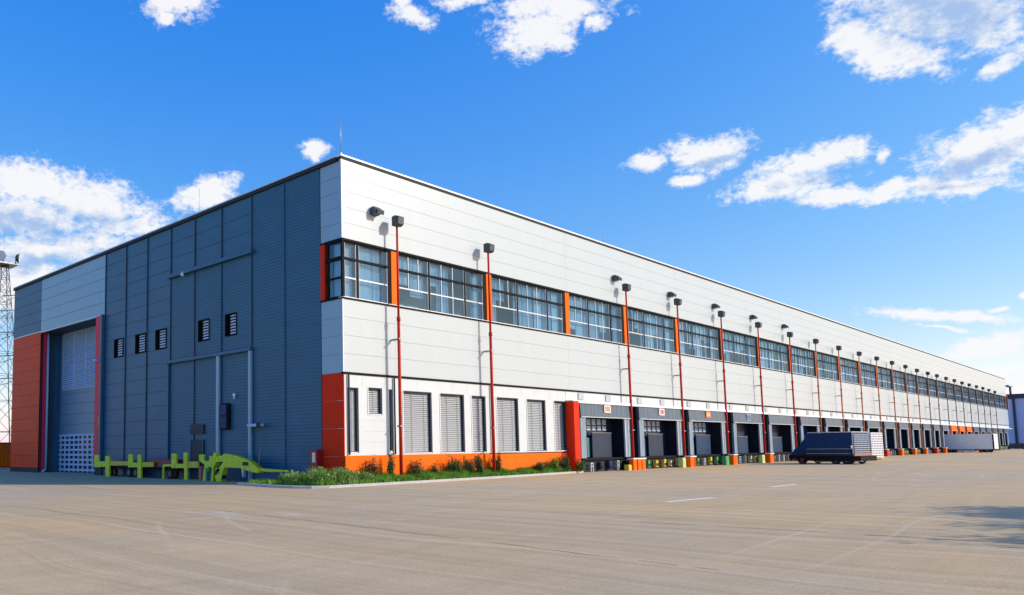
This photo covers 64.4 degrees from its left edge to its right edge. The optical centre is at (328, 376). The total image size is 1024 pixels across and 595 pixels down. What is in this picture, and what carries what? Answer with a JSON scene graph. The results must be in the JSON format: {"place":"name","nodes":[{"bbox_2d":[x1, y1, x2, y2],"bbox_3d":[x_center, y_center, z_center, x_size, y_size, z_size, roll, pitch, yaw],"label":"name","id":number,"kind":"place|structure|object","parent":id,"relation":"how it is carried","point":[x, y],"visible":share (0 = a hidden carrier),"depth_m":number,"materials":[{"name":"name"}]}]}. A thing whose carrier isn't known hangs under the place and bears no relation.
{"place":"outdoors","nodes":[
{"label":"outdoors","id":0,"kind":"place"},
{"bbox_2d":[0,448,1023,594],"bbox_3d":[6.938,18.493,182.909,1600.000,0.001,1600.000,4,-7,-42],"label":"ground","id":1,"kind":"structure","parent":0,"point":[67,533],"depth_m":18.00,"materials":[{"name":"concrete"}]},
{"bbox_2d":[0,442,10,467],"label":"shipping container","id":2,"kind":"object","parent":1,"relation":"on","point":[5,458],"visible":0.2,"depth_m":90.96,"materials":[{"name":"orange paint"}]},
{"bbox_2d":[0,232,20,467],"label":"lattice mast","id":3,"kind":"object","parent":1,"relation":"on","point":[6,265],"visible":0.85,"depth_m":93.63,"materials":[{"name":"grey metal"}]},
{"bbox_2d":[94,455,127,476],"bbox_3d":[-16.455,6.705,59.192,0.125,1.630,5.410,4,-7,-42],"label":"steel stand","id":4,"kind":"object","parent":1,"relation":"on","point":[107,463],"visible":1,"depth_m":59.49,"materials":[{"name":"paint"}]},
{"bbox_2d":[128,454,153,477],"bbox_3d":[-13.403,6.356,55.883,0.125,1.670,3.560,4,-7,-42],"label":"steel stand","id":5,"kind":"object","parent":1,"relation":"on","point":[139,464],"visible":1,"depth_m":55.97,"materials":[{"name":"paint"}]},
{"bbox_2d":[103,459,183,478],"bbox_3d":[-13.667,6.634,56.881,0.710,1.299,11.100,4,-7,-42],"label":"flatbed trailer","id":6,"kind":"object","parent":1,"relation":"on","point":[158,465],"visible":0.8,"depth_m":55.01,"materials":[{"name":"black metal"}]},
{"bbox_2d":[162,452,199,479],"bbox_3d":[-9.872,5.916,52.057,0.125,1.790,4.450,4,-7,-42],"label":"steel stand","id":7,"kind":"object","parent":1,"relation":"on","point":[187,464],"visible":1,"depth_m":51.56,"materials":[{"name":"paint"}]},
{"bbox_2d":[199,454,212,480],"bbox_3d":[-7.707,5.747,49.700,0.200,1.660,1.760,4,-7,-42],"label":"steel stand","id":8,"kind":"object","parent":1,"relation":"on","point":[204,475],"visible":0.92,"depth_m":49.80,"materials":[{"name":"paint"}]},
{"bbox_2d":[211,448,288,481],"bbox_3d":[-4.784,5.249,46.463,0.350,2.011,7.310,4,-7,-42],"label":"green frame","id":9,"kind":"object","parent":1,"relation":"on","point":[244,464],"visible":0.97,"depth_m":47.43,"materials":[{"name":"paint"}]},
{"bbox_2d":[191,512,406,519],"bbox_3d":[-1.124,4.121,23.268,7.614,0.001,1.054,-3,-6,25],"label":"worn patch","id":10,"kind":"object","parent":1,"relation":"on","point":[243,513],"visible":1,"depth_m":23.94,"materials":[{"name":"beige paint"}]},
{"bbox_2d":[391,215,403,475],"bbox_3d":[3.977,-1.703,45.133,0.480,15.450,0.920,4,-7,-42],"label":"lamp post","id":11,"kind":"object","parent":1,"relation":"on","point":[397,221],"visible":0.96,"depth_m":44.99,"materials":[{"name":"red metal"}]},
{"bbox_2d":[237,471,583,488],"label":"kerb","id":12,"kind":"structure","parent":1,"relation":"on","point":[367,484],"depth_m":42.66,"materials":[{"name":"concrete"}]},
{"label":"planting soil","id":13,"kind":"structure","parent":12,"relation":"in","visible":0},
{"bbox_2d":[277,470,300,481],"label":"grass tuft","id":14,"kind":"object","parent":13,"relation":"on","point":[281,476],"visible":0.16,"depth_m":42.31,"materials":[{"name":"green plant"}]},
{"bbox_2d":[280,471,305,484],"bbox_3d":[-1.668,5.281,41.120,1.725,0.771,1.731,4,-7,-42],"label":"grass tuft","id":15,"kind":"object","parent":13,"relation":"on","point":[293,478],"visible":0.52,"depth_m":40.72,"materials":[{"name":"green plant"}]},
{"bbox_2d":[303,466,329,476],"bbox_3d":[-0.666,5.189,41.654,2.048,1.020,2.154,4,-7,-42],"label":"grass tuft","id":16,"kind":"object","parent":13,"relation":"on","point":[313,469],"visible":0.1,"depth_m":41.46,"materials":[{"name":"green plant"}]},
{"bbox_2d":[306,468,337,485],"bbox_3d":[-0.338,5.095,40.160,2.113,0.921,2.023,4,-7,-42],"label":"grass tuft","id":17,"kind":"object","parent":13,"relation":"on","point":[330,476],"visible":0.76,"depth_m":39.72,"materials":[{"name":"green plant"}]},
{"bbox_2d":[326,466,360,483],"bbox_3d":[0.677,5.103,40.945,2.208,1.045,2.261,4,-7,-42],"label":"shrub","id":18,"kind":"object","parent":13,"relation":"on","point":[349,477],"visible":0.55,"depth_m":40.41,"materials":[{"name":"green plant"}]},
{"bbox_2d":[354,470,377,481],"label":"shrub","id":19,"kind":"object","parent":13,"relation":"on","point":[365,475],"visible":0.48,"depth_m":41.68,"materials":[{"name":"green plant"}]},
{"bbox_2d":[362,457,380,474],"bbox_3d":[2.325,5.009,42.908,1.105,1.543,1.060,0,-5,-8],"label":"shrub","id":20,"kind":"object","parent":13,"relation":"on","point":[372,468],"visible":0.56,"depth_m":42.85,"materials":[{"name":"green plant"}]},
{"bbox_2d":[386,450,395,474],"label":"shrub","id":21,"kind":"object","parent":13,"relation":"on","point":[390,467],"visible":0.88,"depth_m":43.80,"materials":[{"name":"green plant"}]},
{"bbox_2d":[246,461,572,485],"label":"grass","id":22,"kind":"structure","parent":13,"relation":"on","point":[409,476],"depth_m":45.26,"materials":[{"name":"green plant"}]},
{"bbox_2d":[408,459,424,476],"bbox_3d":[5.115,5.354,45.446,0.994,1.260,1.103,-1,-5,7],"label":"shrub","id":23,"kind":"object","parent":13,"relation":"on","point":[417,468],"visible":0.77,"depth_m":45.39,"materials":[{"name":"green plant"}]},
{"bbox_2d":[445,453,464,472],"bbox_3d":[7.623,5.389,47.651,1.474,1.537,0.909,4,-7,-42],"label":"shrub","id":24,"kind":"object","parent":13,"relation":"on","point":[453,463],"visible":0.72,"depth_m":47.51,"materials":[{"name":"green plant"}]},
{"bbox_2d":[460,454,476,473],"bbox_3d":[8.711,5.529,48.835,1.010,1.451,0.988,-1,-5,8],"label":"shrub","id":25,"kind":"object","parent":13,"relation":"on","point":[469,467],"visible":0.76,"depth_m":48.65,"materials":[{"name":"green plant"}]},
{"bbox_2d":[473,452,483,472],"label":"shrub","id":26,"kind":"object","parent":13,"relation":"on","point":[479,464],"visible":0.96,"depth_m":49.28,"materials":[{"name":"green plant"}]},
{"bbox_2d":[491,452,502,471],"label":"shrub","id":27,"kind":"object","parent":13,"relation":"on","point":[498,463],"visible":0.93,"depth_m":50.56,"materials":[{"name":"green plant"}]},
{"bbox_2d":[532,461,546,471],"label":"shrub","id":28,"kind":"object","parent":13,"relation":"on","point":[538,466],"visible":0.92,"depth_m":53.71,"materials":[{"name":"green plant"}]},
{"bbox_2d":[549,456,560,470],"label":"shrub","id":29,"kind":"object","parent":13,"relation":"on","point":[553,464],"visible":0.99,"depth_m":55.25,"materials":[{"name":"green plant"}]},
{"bbox_2d":[559,454,569,470],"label":"shrub","id":30,"kind":"object","parent":13,"relation":"on","point":[565,462],"visible":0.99,"depth_m":56.45,"materials":[{"name":"green plant"}]},
{"bbox_2d":[221,510,714,569],"bbox_3d":[1.288,3.727,19.175,0.212,0.001,16.697,3,-6,-36],"label":"ground crack","id":31,"kind":"object","parent":1,"relation":"on","point":[484,541],"visible":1,"depth_m":15.96,"materials":[{"name":"brown"}]},
{"bbox_2d":[483,243,495,471],"bbox_3d":[10.514,-1.171,51.106,0.480,15.340,0.920,4,-7,-42],"label":"lamp post","id":32,"kind":"object","parent":1,"relation":"on","point":[489,248],"visible":0.95,"depth_m":50.96,"materials":[{"name":"red metal"}]},
{"bbox_2d":[10,115,1011,480],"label":"warehouse","id":33,"kind":"structure","parent":1,"relation":"on","point":[252,323],"depth_m":56.37,"materials":[{"name":"grey metal"}]},
{"bbox_2d":[58,326,95,472],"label":"hangar door","id":34,"kind":"structure","parent":33,"relation":"in","point":[77,383],"depth_m":71.36,"materials":[{"name":"grey metal"}]},
{"bbox_2d":[114,338,123,357],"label":"louvre window","id":35,"kind":"structure","parent":33,"relation":"in","point":[118,343],"depth_m":62.32,"materials":[{"name":"white"}]},
{"bbox_2d":[135,333,145,353],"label":"louvre window","id":36,"kind":"structure","parent":33,"relation":"in","point":[140,339],"depth_m":59.74,"materials":[{"name":"white"}]},
{"bbox_2d":[155,328,166,349],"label":"louvre window","id":37,"kind":"structure","parent":33,"relation":"in","point":[161,334],"depth_m":57.55,"materials":[{"name":"white"}]},
{"bbox_2d":[190,439,202,478],"bbox_3d":[-8.880,5.499,52.720,0.075,2.680,1.560,4,-7,-42],"label":"personnel door","id":38,"kind":"structure","parent":33,"relation":"in","point":[196,446],"depth_m":52.81,"materials":[{"name":"blue paint"}]},
{"bbox_2d":[198,318,209,341],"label":"louvre window","id":39,"kind":"structure","parent":33,"relation":"in","point":[203,325],"depth_m":53.46,"materials":[{"name":"white"}]},
{"bbox_2d":[225,312,236,336],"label":"louvre window","id":40,"kind":"structure","parent":33,"relation":"in","point":[231,318],"depth_m":51.13,"materials":[{"name":"white"}]},
{"bbox_2d":[325,240,344,299],"bbox_3d":[0.393,-5.962,43.902,0.320,3.180,1.420,4,-7,-42],"label":"window","id":41,"kind":"structure","parent":33,"relation":"in","point":[338,259],"depth_m":43.97,"materials":[{"name":"blue"}]},
{"bbox_2d":[348,387,358,452],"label":"louvred window","id":42,"kind":"structure","parent":33,"relation":"in","point":[354,419],"depth_m":43.21,"materials":[{"name":"white paint"}]},
{"bbox_2d":[338,241,390,303],"bbox_3d":[2.072,-5.896,44.813,3.830,3.180,0.455,4,-7,-42],"label":"window","id":43,"kind":"structure","parent":33,"relation":"in","point":[368,266],"depth_m":45.01,"materials":[{"name":"blue"}]},
{"bbox_2d":[367,387,381,414],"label":"louvred window","id":44,"kind":"structure","parent":33,"relation":"in","point":[374,395],"depth_m":44.52,"materials":[{"name":"white paint"}]},
{"bbox_2d":[388,389,392,451],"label":"louvred window","id":45,"kind":"structure","parent":33,"relation":"in","point":[390,417],"depth_m":45.05,"materials":[{"name":"white paint"}]},
{"bbox_2d":[402,391,432,453],"bbox_3d":[5.152,2.709,46.738,2.648,3.668,0.490,4,-7,-42],"label":"louvred window","id":46,"kind":"structure","parent":33,"relation":"in","point":[416,406],"depth_m":46.80,"materials":[{"name":"white paint"}]},
{"bbox_2d":[399,254,485,319],"bbox_3d":[7.093,-5.529,49.407,8.660,3.180,0.457,4,-7,-42],"label":"window","id":47,"kind":"structure","parent":33,"relation":"in","point":[436,276],"depth_m":49.36,"materials":[{"name":"blue"}]},
{"bbox_2d":[439,393,464,452],"bbox_3d":[7.565,2.905,48.944,2.458,3.668,0.490,4,-7,-42],"label":"louvred window","id":48,"kind":"structure","parent":33,"relation":"in","point":[451,406],"depth_m":49.10,"materials":[{"name":"white paint"}]},
{"bbox_2d":[471,395,486,452],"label":"louvred window","id":49,"kind":"structure","parent":33,"relation":"in","point":[478,409],"depth_m":50.94,"materials":[{"name":"white paint"}]},
{"bbox_2d":[496,397,518,451],"bbox_3d":[11.927,3.239,52.932,2.578,3.658,0.490,4,-7,-42],"label":"louvred window","id":50,"kind":"structure","parent":33,"relation":"in","point":[507,423],"depth_m":53.08,"materials":[{"name":"white paint"}]},
{"bbox_2d":[491,275,564,333],"bbox_3d":[14.140,-5.013,55.854,9.230,3.180,0.460,4,-7,-42],"label":"window","id":51,"kind":"structure","parent":33,"relation":"in","point":[522,312],"depth_m":56.32,"materials":[{"name":"blue"}]},
{"bbox_2d":[526,399,546,451],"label":"louvred window","id":52,"kind":"structure","parent":33,"relation":"in","point":[535,409],"depth_m":55.46,"materials":[{"name":"white paint"}]},
{"bbox_2d":[553,401,566,450],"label":"louvred window","id":53,"kind":"structure","parent":33,"relation":"in","point":[559,407],"depth_m":57.54,"materials":[{"name":"white paint"}]},
{"bbox_2d":[569,294,623,343],"bbox_3d":[21.129,-4.502,62.245,8.498,3.180,0.458,4,-7,-42],"label":"window","id":54,"kind":"structure","parent":33,"relation":"in","point":[587,326],"depth_m":62.15,"materials":[{"name":"blue glass"}]},
{"bbox_2d":[628,308,675,352],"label":"window","id":55,"kind":"structure","parent":33,"relation":"in","point":[652,321],"depth_m":69.07,"materials":[{"name":"blue glass"}]},
{"bbox_2d":[679,320,719,359],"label":"window","id":56,"kind":"structure","parent":33,"relation":"in","point":[700,333],"depth_m":75.60,"materials":[{"name":"blue glass"}]},
{"bbox_2d":[722,330,756,365],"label":"window","id":57,"kind":"structure","parent":33,"relation":"in","point":[742,343],"depth_m":82.39,"materials":[{"name":"blue"}]},
{"bbox_2d":[759,339,788,371],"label":"window","id":58,"kind":"structure","parent":33,"relation":"in","point":[766,347],"depth_m":88.96,"materials":[{"name":"blue"}]},
{"bbox_2d":[791,346,814,375],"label":"window","id":59,"kind":"structure","parent":33,"relation":"in","point":[802,360],"depth_m":95.98,"materials":[{"name":"blue"}]},
{"bbox_2d":[817,353,837,379],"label":"window","id":60,"kind":"structure","parent":33,"relation":"in","point":[829,361],"depth_m":102.82,"materials":[{"name":"blue"}]},
{"bbox_2d":[840,358,858,383],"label":"window","id":61,"kind":"structure","parent":33,"relation":"in","point":[847,374],"depth_m":108.87,"materials":[{"name":"blue"}]},
{"bbox_2d":[860,363,875,386],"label":"window","id":62,"kind":"structure","parent":33,"relation":"in","point":[867,371],"depth_m":115.79,"materials":[{"name":"blue"}]},
{"bbox_2d":[877,367,891,388],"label":"window","id":63,"kind":"structure","parent":33,"relation":"in","point":[882,371],"depth_m":121.96,"materials":[{"name":"blue"}]},
{"bbox_2d":[893,371,904,391],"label":"window","id":64,"kind":"structure","parent":33,"relation":"in","point":[897,379],"depth_m":127.93,"materials":[{"name":"blue glass"}]},
{"bbox_2d":[906,374,916,393],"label":"window","id":65,"kind":"structure","parent":33,"relation":"in","point":[910,379],"depth_m":133.68,"materials":[{"name":"blue glass"}]},
{"bbox_2d":[916,376,926,394],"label":"window","id":66,"kind":"structure","parent":33,"relation":"in","point":[921,382],"depth_m":139.26,"materials":[{"name":"blue glass"}]},
{"bbox_2d":[928,379,936,396],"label":"window","id":67,"kind":"structure","parent":33,"relation":"in","point":[932,386],"depth_m":144.69,"materials":[{"name":"blue"}]},
{"bbox_2d":[933,381,945,398],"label":"window","id":68,"kind":"structure","parent":33,"relation":"in","point":[941,389],"depth_m":150.12,"materials":[{"name":"blue"}]},
{"bbox_2d":[946,383,953,399],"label":"window","id":69,"kind":"structure","parent":33,"relation":"in","point":[949,387],"depth_m":155.74,"materials":[{"name":"blue"}]},
{"bbox_2d":[954,385,961,400],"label":"window","id":70,"kind":"structure","parent":33,"relation":"in","point":[957,388],"depth_m":161.07,"materials":[{"name":"blue glass"}]},
{"bbox_2d":[961,387,968,402],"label":"window","id":71,"kind":"structure","parent":33,"relation":"in","point":[965,390],"depth_m":166.45,"materials":[{"name":"blue glass"}]},
{"bbox_2d":[969,389,975,403],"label":"window","id":72,"kind":"structure","parent":33,"relation":"in","point":[972,395],"depth_m":172.22,"materials":[{"name":"blue"}]},
{"bbox_2d":[976,390,982,404],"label":"window","id":73,"kind":"structure","parent":33,"relation":"in","point":[979,394],"depth_m":178.14,"materials":[{"name":"blue"}]},
{"bbox_2d":[982,392,988,405],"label":"window","id":74,"kind":"structure","parent":33,"relation":"in","point":[985,394],"depth_m":183.30,"materials":[{"name":"blue glass"}]},
{"bbox_2d":[988,393,994,406],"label":"window","id":75,"kind":"structure","parent":33,"relation":"in","point":[991,396],"depth_m":189.31,"materials":[{"name":"blue"}]},
{"bbox_2d":[402,477,714,503],"bbox_3d":[13.298,5.298,37.824,29.604,0.001,0.220,4,-7,-43],"label":"worn line","id":76,"kind":"object","parent":1,"relation":"on","point":[514,494],"visible":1,"depth_m":31.58,"materials":[{"name":"beige paint"}]},
{"bbox_2d":[576,458,585,471],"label":"shrub","id":77,"kind":"object","parent":1,"relation":"on","point":[579,467],"visible":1,"depth_m":56.94,"materials":[{"name":"green plant"}]},
{"bbox_2d":[622,283,634,457],"bbox_3d":[24.411,-0.090,63.810,0.480,15.210,0.920,4,-7,-42],"label":"lamp post","id":78,"kind":"object","parent":1,"relation":"on","point":[626,288],"visible":0.95,"depth_m":63.72,"materials":[{"name":"red metal"}]},
{"bbox_2d":[628,458,637,469],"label":"guard block","id":79,"kind":"structure","parent":1,"relation":"on","point":[633,462],"depth_m":62.09,"materials":[{"name":"orange paint"}]},
{"bbox_2d":[636,458,641,469],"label":"guard block","id":80,"kind":"structure","parent":1,"relation":"on","point":[639,464],"depth_m":62.59,"materials":[{"name":"orange paint"}]},
{"bbox_2d":[674,298,685,457],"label":"lamp post","id":81,"kind":"object","parent":1,"relation":"on","point":[677,302],"visible":0.97,"depth_m":70.20,"materials":[{"name":"red metal"}]},
{"bbox_2d":[678,458,685,467],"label":"dock post","id":82,"kind":"object","parent":1,"relation":"on","point":[682,462],"visible":1,"depth_m":68.42,"materials":[{"name":"green paint"}]},
{"bbox_2d":[684,456,694,466],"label":"guard block","id":83,"kind":"structure","parent":1,"relation":"on","point":[689,461],"depth_m":69.14,"materials":[{"name":"orange paint"}]},
{"bbox_2d":[718,311,729,455],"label":"lamp post","id":84,"kind":"object","parent":1,"relation":"on","point":[721,314],"visible":0.98,"depth_m":76.86,"materials":[{"name":"red metal"}]},
{"bbox_2d":[722,456,728,464],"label":"dock post","id":85,"kind":"object","parent":1,"relation":"on","point":[725,460],"visible":0.91,"depth_m":74.86,"materials":[{"name":"green paint"}]},
{"bbox_2d":[728,454,737,464],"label":"guard block","id":86,"kind":"structure","parent":1,"relation":"on","point":[733,459],"depth_m":75.76,"materials":[{"name":"orange paint"}]},
{"bbox_2d":[755,322,765,462],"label":"lamp post","id":87,"kind":"object","parent":1,"relation":"on","point":[758,325],"visible":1,"depth_m":83.53,"materials":[{"name":"red metal"}]},
{"bbox_2d":[765,453,773,462],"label":"guard block","id":88,"kind":"structure","parent":1,"relation":"on","point":[769,457],"depth_m":82.43,"materials":[{"name":"orange paint"}]},
{"bbox_2d":[787,332,796,447],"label":"lamp post","id":89,"kind":"object","parent":1,"relation":"on","point":[789,334],"visible":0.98,"depth_m":90.31,"materials":[{"name":"red metal"}]},
{"bbox_2d":[813,339,821,431],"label":"lamp post","id":90,"kind":"object","parent":1,"relation":"on","point":[815,341],"visible":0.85,"depth_m":96.79,"materials":[{"name":"red metal"}]},
{"bbox_2d":[639,521,1017,543],"bbox_3d":[11.085,3.497,17.682,8.217,0.001,0.187,-6,-7,44],"label":"ground crack","id":91,"kind":"object","parent":1,"relation":"on","point":[816,531],"visible":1,"depth_m":16.89,"materials":[{"name":"brown"}]},
{"bbox_2d":[789,432,876,463],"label":"container lorry","id":92,"kind":"object","parent":1,"relation":"on","point":[839,447],"visible":0.99,"depth_m":74.43,"materials":[{"name":"blue paint"}]},
{"bbox_2d":[836,346,844,431],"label":"lamp post","id":93,"kind":"object","parent":1,"relation":"on","point":[838,348],"visible":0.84,"depth_m":103.24,"materials":[{"name":"red metal"}]},
{"bbox_2d":[857,351,864,431],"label":"lamp post","id":94,"kind":"object","parent":1,"relation":"on","point":[859,353],"visible":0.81,"depth_m":109.69,"materials":[{"name":"red metal"}]},
{"bbox_2d":[869,432,883,458],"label":"crate rack","id":95,"kind":"object","parent":1,"relation":"on","point":[876,443],"visible":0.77,"depth_m":92.20,"materials":[{"name":"white paint"}]},
{"bbox_2d":[874,356,883,451],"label":"lamp post","id":96,"kind":"object","parent":1,"relation":"on","point":[876,358],"visible":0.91,"depth_m":115.93,"materials":[{"name":"red metal"}]},
{"bbox_2d":[890,361,898,454],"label":"lamp post","id":97,"kind":"object","parent":1,"relation":"on","point":[891,364],"visible":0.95,"depth_m":121.86,"materials":[{"name":"red metal"}]},
{"bbox_2d":[903,365,911,454],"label":"lamp post","id":98,"kind":"object","parent":1,"relation":"on","point":[905,367],"visible":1,"depth_m":127.69,"materials":[{"name":"red metal"}]},
{"bbox_2d":[915,369,923,453],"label":"lamp post","id":99,"kind":"object","parent":1,"relation":"on","point":[916,370],"visible":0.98,"depth_m":133.16,"materials":[{"name":"red metal"}]},
{"bbox_2d":[926,372,933,452],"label":"lamp post","id":100,"kind":"object","parent":1,"relation":"on","point":[927,373],"visible":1,"depth_m":138.71,"materials":[{"name":"red metal"}]},
{"bbox_2d":[935,374,942,452],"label":"lamp post","id":101,"kind":"object","parent":1,"relation":"on","point":[936,375],"visible":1,"depth_m":143.90,"materials":[{"name":"red metal"}]},
{"bbox_2d":[944,377,950,433],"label":"lamp post","id":102,"kind":"object","parent":1,"relation":"on","point":[945,378],"visible":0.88,"depth_m":149.61,"materials":[{"name":"red metal"}]},
{"bbox_2d":[952,379,958,433],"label":"lamp post","id":103,"kind":"object","parent":1,"relation":"on","point":[954,380],"visible":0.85,"depth_m":155.05,"materials":[{"name":"red metal"}]},
{"bbox_2d":[960,381,965,433],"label":"lamp post","id":104,"kind":"object","parent":1,"relation":"on","point":[961,383],"visible":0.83,"depth_m":160.27,"materials":[{"name":"red metal"}]},
{"bbox_2d":[967,383,972,433],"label":"lamp post","id":105,"kind":"object","parent":1,"relation":"on","point":[968,384],"visible":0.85,"depth_m":165.64,"materials":[{"name":"red metal"}]},
{"bbox_2d":[944,434,998,452],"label":"box trailer","id":106,"kind":"object","parent":1,"relation":"on","point":[963,443],"visible":0.91,"depth_m":145.19,"materials":[{"name":"white paint"}]},
{"bbox_2d":[993,391,999,449],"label":"lamp post","id":107,"kind":"object","parent":1,"relation":"on","point":[994,392],"visible":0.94,"depth_m":187.77,"materials":[{"name":"red metal"}]},
{"bbox_2d":[1008,443,1023,448],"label":"parked car","id":108,"kind":"object","parent":1,"relation":"on","point":[1018,445],"visible":0.82,"depth_m":196.57,"materials":[{"name":"blue paint"}]},
{"bbox_2d":[0,0,1023,441],"label":"sky","id":109,"kind":"structure","parent":0,"point":[859,164],"materials":[{"name":"blue"}]},
{"bbox_2d":[1005,385,1023,443],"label":"neighbouring building","id":110,"kind":"structure","parent":0,"point":[1016,416],"depth_m":220.26,"materials":[{"name":"blue metal"}]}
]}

